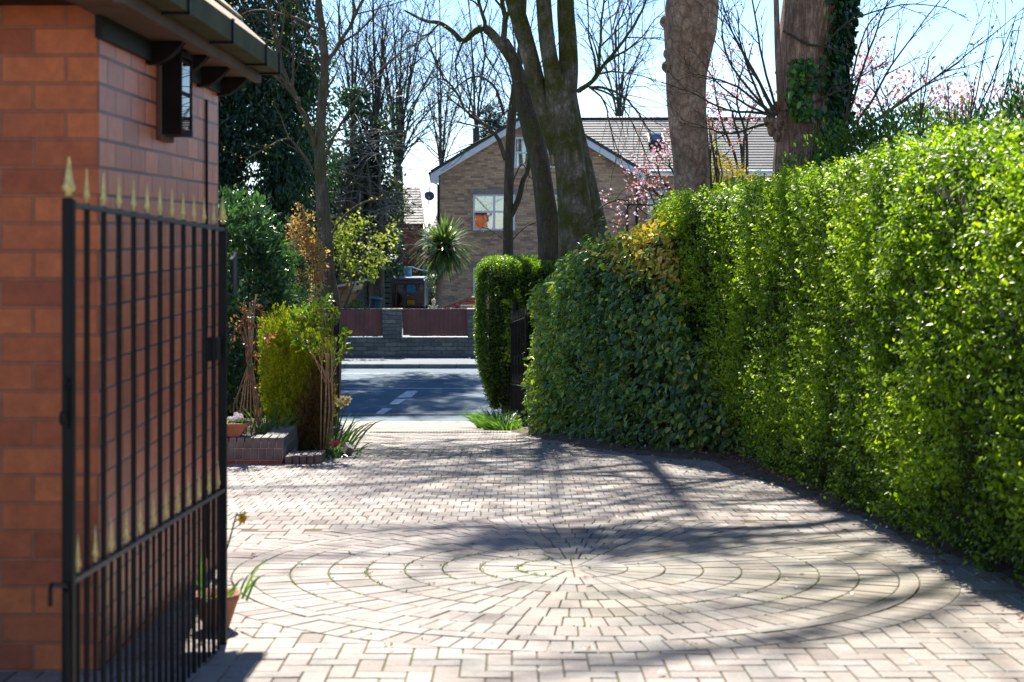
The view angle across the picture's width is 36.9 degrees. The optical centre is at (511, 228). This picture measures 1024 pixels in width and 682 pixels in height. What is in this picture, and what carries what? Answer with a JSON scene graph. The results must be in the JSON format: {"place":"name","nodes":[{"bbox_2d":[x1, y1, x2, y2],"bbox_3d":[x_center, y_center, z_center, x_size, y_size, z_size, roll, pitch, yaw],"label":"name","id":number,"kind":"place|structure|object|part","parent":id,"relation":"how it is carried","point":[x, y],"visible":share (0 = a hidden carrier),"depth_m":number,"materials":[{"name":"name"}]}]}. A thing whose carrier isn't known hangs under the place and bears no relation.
{"place":"outdoors","nodes":[
{"label":"outdoors","id":0,"kind":"place"},
{"bbox_2d":[227,412,247,423],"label":"pansies","id":1,"kind":"object","parent":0,"point":[237,418],"visible":0.99,"depth_m":14.70,"materials":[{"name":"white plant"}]},
{"bbox_2d":[289,254,399,307],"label":"timber shed","id":2,"kind":"structure","parent":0,"point":[388,302],"depth_m":59.00,"materials":[{"name":"brown wood"}]},
{"bbox_2d":[239,279,456,459],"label":"ground","id":3,"kind":"structure","parent":0,"point":[329,456],"depth_m":22.75,"materials":[{"name":"brown soil"}]},
{"bbox_2d":[0,0,280,671],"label":"brick building","id":4,"kind":"structure","parent":3,"relation":"on","point":[78,82],"depth_m":6.20,"materials":[{"name":"orange-red brick"},{"name":"dark timber"},{"name":"black paint"}]},
{"bbox_2d":[156,50,192,142],"bbox_3d":[-1.610,-0.640,7.340,0.116,0.450,0.280,0,0,0],"label":"wall lantern","id":5,"kind":"object","parent":4,"relation":"attached to","point":[173,96],"depth_m":7.21,"materials":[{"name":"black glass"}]},
{"bbox_2d":[255,299,337,450],"bbox_3d":[-2.233,1.550,15.873,0.898,1.642,0.861,0,0,0],"label":"golden conifer","id":6,"kind":"object","parent":3,"relation":"on","point":[291,378],"visible":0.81,"depth_m":15.69,"materials":[{"name":"green plant"}]},
{"bbox_2d":[287,248,314,317],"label":"clipped shrub","id":7,"kind":"object","parent":3,"relation":"on","point":[302,265],"visible":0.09,"depth_m":22.46,"materials":[{"name":"green plant"}]},
{"bbox_2d":[284,202,331,326],"bbox_3d":[-3.287,1.375,24.319,0.893,3.634,0.861,0,0,0],"label":"copper shrub","id":8,"kind":"object","parent":3,"relation":"on","point":[312,249],"visible":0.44,"depth_m":24.26,"materials":[{"name":"orange plant"}]},
{"bbox_2d":[285,293,353,457],"bbox_3d":[-1.929,1.500,15.411,0.686,1.719,0.364,0,0,0],"label":"standard rose","id":9,"kind":"object","parent":3,"relation":"on","point":[313,321],"visible":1,"depth_m":15.41,"materials":[{"name":"green plant"}]},
{"bbox_2d":[331,301,337,311],"bbox_3d":[-2.900,2.205,25.060,0.120,2.050,0.114,0,0,0],"label":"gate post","id":10,"kind":"object","parent":3,"relation":"on","point":[334,303],"visible":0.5,"depth_m":25.03,"materials":[{"name":"white metal"}]},
{"bbox_2d":[328,311,338,427],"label":"iron gate","id":11,"kind":"structure","parent":10,"relation":"attached to","point":[336,334],"depth_m":24.41,"materials":[{"name":"black metal"}]},
{"bbox_2d":[242,223,436,272],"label":"distant woodland","id":12,"kind":"object","parent":3,"relation":"on","point":[427,229],"depth_m":95.71,"materials":[{"name":"plant"}]},
{"bbox_2d":[223,0,482,397],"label":"bare tree","id":13,"kind":"object","parent":3,"relation":"on","point":[320,173],"visible":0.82,"depth_m":25.92,"materials":[{"name":"brown plant"}]},
{"bbox_2d":[325,395,384,448],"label":"daffodil","id":14,"kind":"object","parent":3,"relation":"on","point":[342,402],"visible":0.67,"depth_m":16.98,"materials":[{"name":"green plant"}]},
{"bbox_2d":[228,305,488,355],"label":"stone wall","id":15,"kind":"structure","parent":3,"relation":"on","point":[386,323],"depth_m":40.70,"materials":[{"name":"grey stone"}]},
{"bbox_2d":[341,364,478,368],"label":"kerb","id":16,"kind":"structure","parent":3,"relation":"on","point":[410,366],"depth_m":38.00,"materials":[{"name":"concrete"}]},
{"bbox_2d":[339,414,495,414],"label":"kerb","id":17,"kind":"structure","parent":3,"relation":"on","point":[406,414],"depth_m":27.95,"materials":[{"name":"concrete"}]},
{"bbox_2d":[380,0,558,262],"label":"leaning tree","id":18,"kind":"object","parent":3,"relation":"on","point":[545,204],"visible":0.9,"depth_m":25.88,"materials":[{"name":"brown plant"}]},
{"bbox_2d":[390,0,553,414],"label":"slim bare tree","id":19,"kind":"object","parent":3,"relation":"on","point":[510,207],"visible":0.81,"depth_m":27.52,"materials":[{"name":"brown plant"}]},
{"bbox_2d":[472,254,557,421],"bbox_3d":[0.997,1.913,26.176,3.363,2.958,1.826,0,0,0],"label":"clipped hedge","id":20,"kind":"object","parent":3,"relation":"on","point":[509,274],"visible":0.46,"depth_m":25.49,"materials":[{"name":"green plant"}]},
{"bbox_2d":[512,301,518,384],"bbox_3d":[0.060,2.205,25.060,0.120,2.050,0.114,0,0,0],"label":"gate post","id":21,"kind":"object","parent":3,"relation":"on","point":[515,308],"visible":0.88,"depth_m":25.01,"materials":[{"name":"black metal"}]},
{"bbox_2d":[500,288,525,373],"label":"climbing plant","id":22,"kind":"object","parent":21,"relation":"attached to","point":[507,301],"visible":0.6,"depth_m":25.17,"materials":[{"name":"green plant"}]},
{"bbox_2d":[511,305,527,426],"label":"iron gate","id":23,"kind":"structure","parent":21,"relation":"attached to","point":[518,394],"depth_m":23.33,"materials":[{"name":"black metal"}]},
{"bbox_2d":[505,0,673,268],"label":"mossy tree","id":24,"kind":"object","parent":3,"relation":"on","point":[553,90],"visible":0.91,"depth_m":24.31,"materials":[{"name":"plant"}]},
{"bbox_2d":[577,97,610,243],"bbox_3d":[2.651,-3.921,26.952,8.925,14.188,6.295,0,0,-42],"label":"slanting tree","id":25,"kind":"object","parent":3,"relation":"on","point":[596,204],"visible":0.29,"depth_m":25.41,"materials":[{"name":"plant"}]},
{"bbox_2d":[428,117,774,307],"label":"brick house","id":26,"kind":"structure","parent":3,"relation":"on","point":[471,179],"depth_m":55.00,"materials":[{"name":"brown brick"}]},
{"bbox_2d":[473,267,494,295],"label":"window","id":27,"kind":"structure","parent":26,"relation":"in","point":[473,267],"depth_m":54.94,"materials":[{"name":"white plastic"}]},
{"bbox_2d":[473,195,514,229],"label":"window","id":28,"kind":"structure","parent":26,"relation":"in","point":[474,211],"depth_m":54.94,"materials":[{"name":"white plastic"}]},
{"bbox_2d":[514,137,526,167],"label":"window","id":29,"kind":"structure","parent":26,"relation":"in","point":[515,166],"depth_m":54.94,"materials":[{"name":"white plastic"}]},
{"bbox_2d":[647,191,665,217],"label":"window","id":30,"kind":"structure","parent":26,"relation":"in","point":[647,191],"depth_m":57.43,"materials":[{"name":"white plastic"}]},
{"bbox_2d":[709,123,735,187],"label":"pale green shrub","id":31,"kind":"object","parent":3,"relation":"on","point":[719,154],"visible":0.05,"depth_m":22.99,"materials":[{"name":"green plant"}]},
{"bbox_2d":[926,67,1023,141],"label":"flowering cherry","id":32,"kind":"object","parent":3,"relation":"on","point":[966,94],"visible":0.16,"depth_m":25.75,"materials":[{"name":"pink plant"}]},
{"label":"lawn","id":33,"kind":"structure","parent":3,"relation":"on","visible":0},
{"bbox_2d":[218,183,310,417],"bbox_3d":[-3.665,0.985,18.975,2.420,3.464,2.203,0,0,0],"label":"laurel bush","id":34,"kind":"object","parent":33,"relation":"on","point":[267,261],"visible":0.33,"depth_m":18.65,"materials":[{"name":"green plant"}]},
{"bbox_2d":[230,290,314,416],"bbox_3d":[-3.499,1.831,21.454,1.746,2.204,1.630,0,0,-22],"label":"dark shrub","id":35,"kind":"object","parent":33,"relation":"on","point":[237,308],"visible":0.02,"depth_m":21.36,"materials":[{"name":"green plant"}]},
{"bbox_2d":[238,368,500,414],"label":"road","id":36,"kind":"structure","parent":0,"point":[450,391],"depth_m":32.62,"materials":[{"name":"grey asphalt"}]},
{"bbox_2d":[341,391,383,391],"bbox_3d":[-21.350,3.439,32.395,37.300,0.001,0.090,0,0,0],"label":"road marking","id":37,"kind":"object","parent":36,"relation":"on","point":[362,391],"visible":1,"depth_m":32.37,"materials":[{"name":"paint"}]},
{"bbox_2d":[375,408,391,413],"bbox_3d":[-2.405,3.423,28.775,0.180,0.004,0.966,0,0,4],"label":"road marking","id":38,"kind":"object","parent":36,"relation":"on","point":[382,410],"visible":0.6,"depth_m":28.87,"materials":[{"name":"paint"}]},
{"bbox_2d":[390,399,405,403],"bbox_3d":[-2.260,3.430,30.425,0.220,0.004,0.966,0,0,4],"label":"road marking","id":39,"kind":"object","parent":36,"relation":"on","point":[396,401],"visible":1,"depth_m":30.43,"materials":[{"name":"paint"}]},
{"bbox_2d":[398,391,417,396],"bbox_3d":[-2.160,3.436,31.850,0.290,0.006,1.318,0,0,3],"label":"road marking","id":40,"kind":"object","parent":36,"relation":"on","point":[408,393],"visible":1,"depth_m":31.77,"materials":[{"name":"paint"}]},
{"bbox_2d":[252,298,488,335],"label":"yard","id":41,"kind":"structure","parent":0,"point":[426,335],"depth_m":49.89,"materials":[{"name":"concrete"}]},
{"bbox_2d":[218,0,349,335],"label":"evergreen tree","id":42,"kind":"object","parent":41,"relation":"on","point":[259,118],"visible":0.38,"depth_m":42.13,"materials":[{"name":"green plant"}]},
{"bbox_2d":[290,117,364,301],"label":"evergreen tree","id":43,"kind":"object","parent":41,"relation":"on","point":[336,184],"visible":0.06,"depth_m":49.34,"materials":[{"name":"green plant"}]},
{"bbox_2d":[337,279,366,335],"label":"log store","id":44,"kind":"structure","parent":41,"relation":"on","point":[355,289],"depth_m":45.92,"materials":[{"name":"brown wood"}]},
{"bbox_2d":[306,0,398,293],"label":"bare tree","id":45,"kind":"object","parent":41,"relation":"on","point":[344,55],"visible":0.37,"depth_m":55.45,"materials":[{"name":"brown wood"}]},
{"bbox_2d":[274,2,432,335],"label":"dead conifer","id":46,"kind":"object","parent":41,"relation":"on","point":[367,171],"visible":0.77,"depth_m":47.22,"materials":[{"name":"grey plant"}]},
{"bbox_2d":[341,296,368,335],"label":"bush","id":47,"kind":"object","parent":41,"relation":"on","point":[357,303],"visible":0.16,"depth_m":43.41,"materials":[{"name":"green plant"}]},
{"bbox_2d":[308,207,402,308],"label":"budding shrub","id":48,"kind":"object","parent":41,"relation":"on","point":[347,240],"visible":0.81,"depth_m":42.55,"materials":[{"name":"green plant"}]},
{"bbox_2d":[292,187,425,275],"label":"red brick house","id":49,"kind":"structure","parent":41,"relation":"on","point":[418,217],"depth_m":65.97,"materials":[{"name":"red brick"}]},
{"bbox_2d":[424,187,434,207],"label":"satellite dish","id":50,"kind":"object","parent":49,"relation":"attached to","point":[429,195],"visible":1,"depth_m":66.97,"materials":[{"name":"black paint"}]},
{"bbox_2d":[365,296,382,335],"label":"water butt","id":51,"kind":"object","parent":41,"relation":"on","point":[376,301],"visible":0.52,"depth_m":43.84,"materials":[{"name":"teal plastic"}]},
{"bbox_2d":[326,0,437,296],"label":"bare tree","id":52,"kind":"object","parent":41,"relation":"on","point":[376,105],"visible":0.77,"depth_m":51.96,"materials":[{"name":"brown wood"}]},
{"bbox_2d":[382,176,413,307],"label":"golden conifer","id":53,"kind":"object","parent":41,"relation":"on","point":[401,221],"visible":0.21,"depth_m":58.03,"materials":[{"name":"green plant"}]},
{"bbox_2d":[329,0,489,311],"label":"bare tree","id":54,"kind":"object","parent":41,"relation":"on","point":[402,121],"visible":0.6,"depth_m":63.66,"materials":[{"name":"brown wood"}]},
{"bbox_2d":[394,276,431,308],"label":"off road car","id":55,"kind":"object","parent":41,"relation":"on","point":[413,292],"visible":0.7,"depth_m":62.01,"materials":[{"name":"grey paint"}]},
{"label":"rear window","id":56,"kind":"part","parent":55,"relation":"part of","materials":[{"name":"black glass"}]},
{"bbox_2d":[403,266,411,276],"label":"blue pipe","id":57,"kind":"object","parent":55,"relation":"on","point":[408,273],"visible":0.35,"depth_m":63.36,"materials":[{"name":"plastic"}]},
{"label":"rear window","id":58,"kind":"part","parent":55,"relation":"part of","materials":[{"name":"blue glass"}]},
{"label":"quarter window","id":59,"kind":"part","parent":55,"relation":"part of","materials":[{"name":"black glass"}]},
{"bbox_2d":[422,263,436,308],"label":"pale bush","id":60,"kind":"object","parent":41,"relation":"on","point":[430,281],"visible":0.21,"depth_m":65.55,"materials":[{"name":"green plant"}]},
{"bbox_2d":[429,299,437,335],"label":"garden ornament","id":61,"kind":"object","parent":41,"relation":"on","point":[433,301],"visible":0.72,"depth_m":43.17,"materials":[{"name":"beige stone"}]},
{"bbox_2d":[408,209,479,335],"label":"cabbage palm","id":62,"kind":"object","parent":41,"relation":"on","point":[442,257],"visible":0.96,"depth_m":47.70,"materials":[{"name":"green plant"}]},
{"bbox_2d":[381,0,509,224],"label":"bare tree","id":63,"kind":"object","parent":41,"relation":"on","point":[440,154],"visible":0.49,"depth_m":73.89,"materials":[{"name":"brown wood"}]},
{"bbox_2d":[428,292,488,335],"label":"red car","id":64,"kind":"object","parent":41,"relation":"on","point":[468,302],"visible":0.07,"depth_m":49.34,"materials":[{"name":"paint"}]},
{"bbox_2d":[421,0,536,142],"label":"bare tree","id":65,"kind":"object","parent":41,"relation":"on","point":[476,129],"visible":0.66,"depth_m":69.87,"materials":[{"name":"brown wood"}]},
{"bbox_2d":[471,89,516,139],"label":"evergreen tree","id":66,"kind":"object","parent":41,"relation":"on","point":[497,123],"visible":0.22,"depth_m":75.62,"materials":[{"name":"green plant"}]},
{"bbox_2d":[454,0,585,117],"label":"bare tree","id":67,"kind":"object","parent":41,"relation":"on","point":[500,57],"visible":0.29,"depth_m":77.99,"materials":[{"name":"brown wood"}]},
{"bbox_2d":[556,0,663,116],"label":"bare tree","id":68,"kind":"object","parent":41,"relation":"on","point":[618,85],"visible":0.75,"depth_m":67.85,"materials":[{"name":"brown wood"}]},
{"bbox_2d":[339,415,471,421],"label":"pavement","id":69,"kind":"structure","parent":0,"point":[440,418],"depth_m":27.48,"materials":[{"name":"concrete"}]},
{"bbox_2d":[600,125,674,231],"bbox_3d":[2.465,0.749,28.118,1.804,5.350,1.725,0,0,-39],"label":"flowering cherry","id":70,"kind":"object","parent":69,"relation":"on","point":[645,184],"visible":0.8,"depth_m":28.12,"materials":[{"name":"pink plant"}]},
{"bbox_2d":[706,38,775,180],"bbox_3d":[3.877,0.040,27.026,1.375,6.737,2.376,0,0,37],"label":"flowering cherry","id":71,"kind":"object","parent":69,"relation":"on","point":[744,146],"visible":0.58,"depth_m":27.03,"materials":[{"name":"pink plant"}]},
{"bbox_2d":[846,17,971,164],"bbox_3d":[6.803,-0.164,26.977,2.598,7.144,2.107,0,0,23],"label":"flowering cherry","id":72,"kind":"object","parent":69,"relation":"on","point":[863,81],"visible":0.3,"depth_m":26.85,"materials":[{"name":"pink plant"}]},
{"bbox_2d":[342,356,478,363],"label":"pavement","id":73,"kind":"structure","parent":0,"point":[409,360],"depth_m":39.14,"materials":[{"name":"concrete"}]},
{"bbox_2d":[0,421,1023,681],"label":"driveway","id":74,"kind":"structure","parent":0,"point":[826,619],"depth_m":8.20,"materials":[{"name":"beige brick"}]},
{"bbox_2d":[48,157,236,681],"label":"iron gate","id":75,"kind":"structure","parent":74,"relation":"on","point":[214,348],"depth_m":5.48,"materials":[{"name":"black metal"}]},
{"bbox_2d":[196,588,239,630],"bbox_3d":[-1.350,1.748,7.020,0.216,0.165,0.216,0,0,0],"label":"plant pot","id":76,"kind":"object","parent":74,"relation":"on","point":[232,601],"visible":0.33,"depth_m":6.97,"materials":[{"name":"ceramic"}]},
{"bbox_2d":[201,577,243,597],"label":"daffodil","id":77,"kind":"object","parent":76,"relation":"on","point":[231,592],"visible":0.25,"depth_m":7.00,"materials":[{"name":"green plant"}]},
{"bbox_2d":[190,511,267,605],"bbox_3d":[-1.292,1.458,6.857,0.356,0.492,0.579,0,0,0],"label":"daffodil","id":78,"kind":"object","parent":76,"relation":"in","point":[242,518],"visible":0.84,"depth_m":7.02,"materials":[{"name":"green plant"}]},
{"bbox_2d":[227,418,299,463],"bbox_3d":[-3.196,2.127,15.494,2.058,0.282,1.812,0,0,0],"label":"brick planter","id":79,"kind":"object","parent":74,"relation":"on","point":[274,445],"visible":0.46,"depth_m":14.60,"materials":[{"name":"brick"}]},
{"bbox_2d":[227,421,251,436],"bbox_3d":[-2.910,1.922,14.715,0.800,0.130,0.260,0,0,0],"label":"flower trough","id":80,"kind":"object","parent":79,"relation":"on","point":[235,430],"visible":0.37,"depth_m":14.62,"materials":[{"name":"ceramic"}]},
{"bbox_2d":[232,400,303,433],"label":"daffodil","id":81,"kind":"object","parent":79,"relation":"in","point":[265,426],"visible":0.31,"depth_m":15.39,"materials":[{"name":"green plant"}]},
{"bbox_2d":[285,450,324,464],"bbox_3d":[-1.982,2.214,14.740,0.328,0.110,0.440,0,0,0],"label":"brick edging","id":82,"kind":"object","parent":74,"relation":"on","point":[306,457],"visible":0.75,"depth_m":14.60,"materials":[{"name":"brown brick"}]},
{"bbox_2d":[298,446,344,459],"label":"bedding plant","id":83,"kind":"object","parent":74,"relation":"on","point":[330,453],"visible":0.21,"depth_m":15.50,"materials":[{"name":"green plant"}]},
{"bbox_2d":[327,441,358,452],"bbox_3d":[-1.829,2.277,16.003,0.332,0.114,0.364,0,0,-39],"label":"primrose","id":84,"kind":"object","parent":74,"relation":"on","point":[336,442],"visible":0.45,"depth_m":15.98,"materials":[{"name":"pink plant"}]},
{"bbox_2d":[327,447,361,458],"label":"bedding plant","id":85,"kind":"object","parent":74,"relation":"on","point":[341,451],"visible":0.38,"depth_m":15.65,"materials":[{"name":"green plant"}]},
{"bbox_2d":[321,430,371,457],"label":"daffodil","id":86,"kind":"object","parent":74,"relation":"on","point":[339,446],"visible":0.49,"depth_m":15.89,"materials":[{"name":"green plant"}]},
{"bbox_2d":[341,442,353,456],"bbox_3d":[-1.690,2.282,15.750,0.114,0.161,0.216,0,0,-15],"label":"loose brick","id":87,"kind":"object","parent":74,"relation":"on","point":[348,448],"visible":0.66,"depth_m":15.67,"materials":[{"name":"grey stone"}]},
{"bbox_2d":[368,431,507,432],"bbox_3d":[-1.040,2.871,21.600,1.980,0.022,0.130,0,0,0],"label":"drain grating","id":88,"kind":"object","parent":74,"relation":"on","point":[438,432],"visible":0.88,"depth_m":21.59,"materials":[{"name":"black paint"}]},
{"bbox_2d":[460,404,530,429],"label":"grass clump","id":89,"kind":"object","parent":74,"relation":"on","point":[497,421],"visible":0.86,"depth_m":23.06,"materials":[{"name":"green plant"}]},
{"bbox_2d":[257,436,859,647],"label":"joint weeds","id":90,"kind":"object","parent":74,"relation":"on","point":[447,574],"visible":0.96,"depth_m":8.84,"materials":[{"name":"green plant"}]},
{"bbox_2d":[251,436,1023,672],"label":"fallen leaves","id":91,"kind":"object","parent":74,"relation":"on","point":[851,593],"visible":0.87,"depth_m":10.29,"materials":[{"name":"brown plant"}]},
{"bbox_2d":[234,0,1023,231],"label":"sky","id":92,"kind":"structure","parent":0,"point":[956,40],"materials":[{"name":"blue"}]},
{"bbox_2d":[511,425,1023,591],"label":"soil bed","id":93,"kind":"object","parent":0,"point":[739,468],"visible":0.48,"depth_m":12.88,"materials":[{"name":"brown soil"}]},
{"bbox_2d":[517,210,759,455],"bbox_3d":[1.369,1.515,19.620,2.332,3.525,10.006,0,0,-7],"label":"broadleaf hedge","id":94,"kind":"object","parent":93,"relation":"on","point":[603,348],"visible":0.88,"depth_m":16.65,"materials":[{"name":"green plant"}]},
{"bbox_2d":[590,0,722,199],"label":"mottled trunk tree","id":95,"kind":"object","parent":93,"relation":"on","point":[685,24],"visible":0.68,"depth_m":19.38,"materials":[{"name":"brown plant"}]},
{"bbox_2d":[708,175,746,195],"bbox_3d":[2.723,0.997,18.941,0.674,3.347,0.585,0,0,32],"label":"cherry laurel","id":96,"kind":"object","parent":93,"relation":"on","point":[732,181],"visible":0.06,"depth_m":18.93,"materials":[{"name":"green plant"}]},
{"bbox_2d":[711,151,760,186],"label":"yellow shrub","id":97,"kind":"object","parent":93,"relation":"on","point":[737,173],"visible":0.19,"depth_m":20.93,"materials":[{"name":"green plant"}]},
{"bbox_2d":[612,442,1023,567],"bbox_3d":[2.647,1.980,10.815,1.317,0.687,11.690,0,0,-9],"label":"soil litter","id":98,"kind":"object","parent":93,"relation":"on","point":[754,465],"visible":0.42,"depth_m":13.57,"materials":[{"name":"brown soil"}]},
{"bbox_2d":[646,110,1023,598],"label":"privet hedge","id":99,"kind":"object","parent":93,"relation":"on","point":[862,317],"visible":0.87,"depth_m":9.78,"materials":[{"name":"green plant"}]},
{"bbox_2d":[646,0,1023,180],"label":"ivy clad tree","id":100,"kind":"object","parent":93,"relation":"on","point":[815,46],"visible":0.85,"depth_m":17.26,"materials":[{"name":"brown plant"}]},
{"bbox_2d":[776,93,1000,178],"bbox_3d":[4.351,0.504,16.478,3.026,3.904,1.778,0,0,0],"label":"leafy shrub","id":101,"kind":"object","parent":93,"relation":"on","point":[864,134],"visible":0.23,"depth_m":16.36,"materials":[{"name":"green plant"}]},
{"bbox_2d":[898,68,1023,147],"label":"leafy shrub","id":102,"kind":"object","parent":93,"relation":"on","point":[1015,99],"visible":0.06,"depth_m":13.52,"materials":[{"name":"green plant"}]},
{"bbox_2d":[902,0,1023,140],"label":"bare sapling","id":103,"kind":"object","parent":93,"relation":"on","point":[974,84],"visible":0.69,"depth_m":15.20,"materials":[{"name":"brown dark bark"}]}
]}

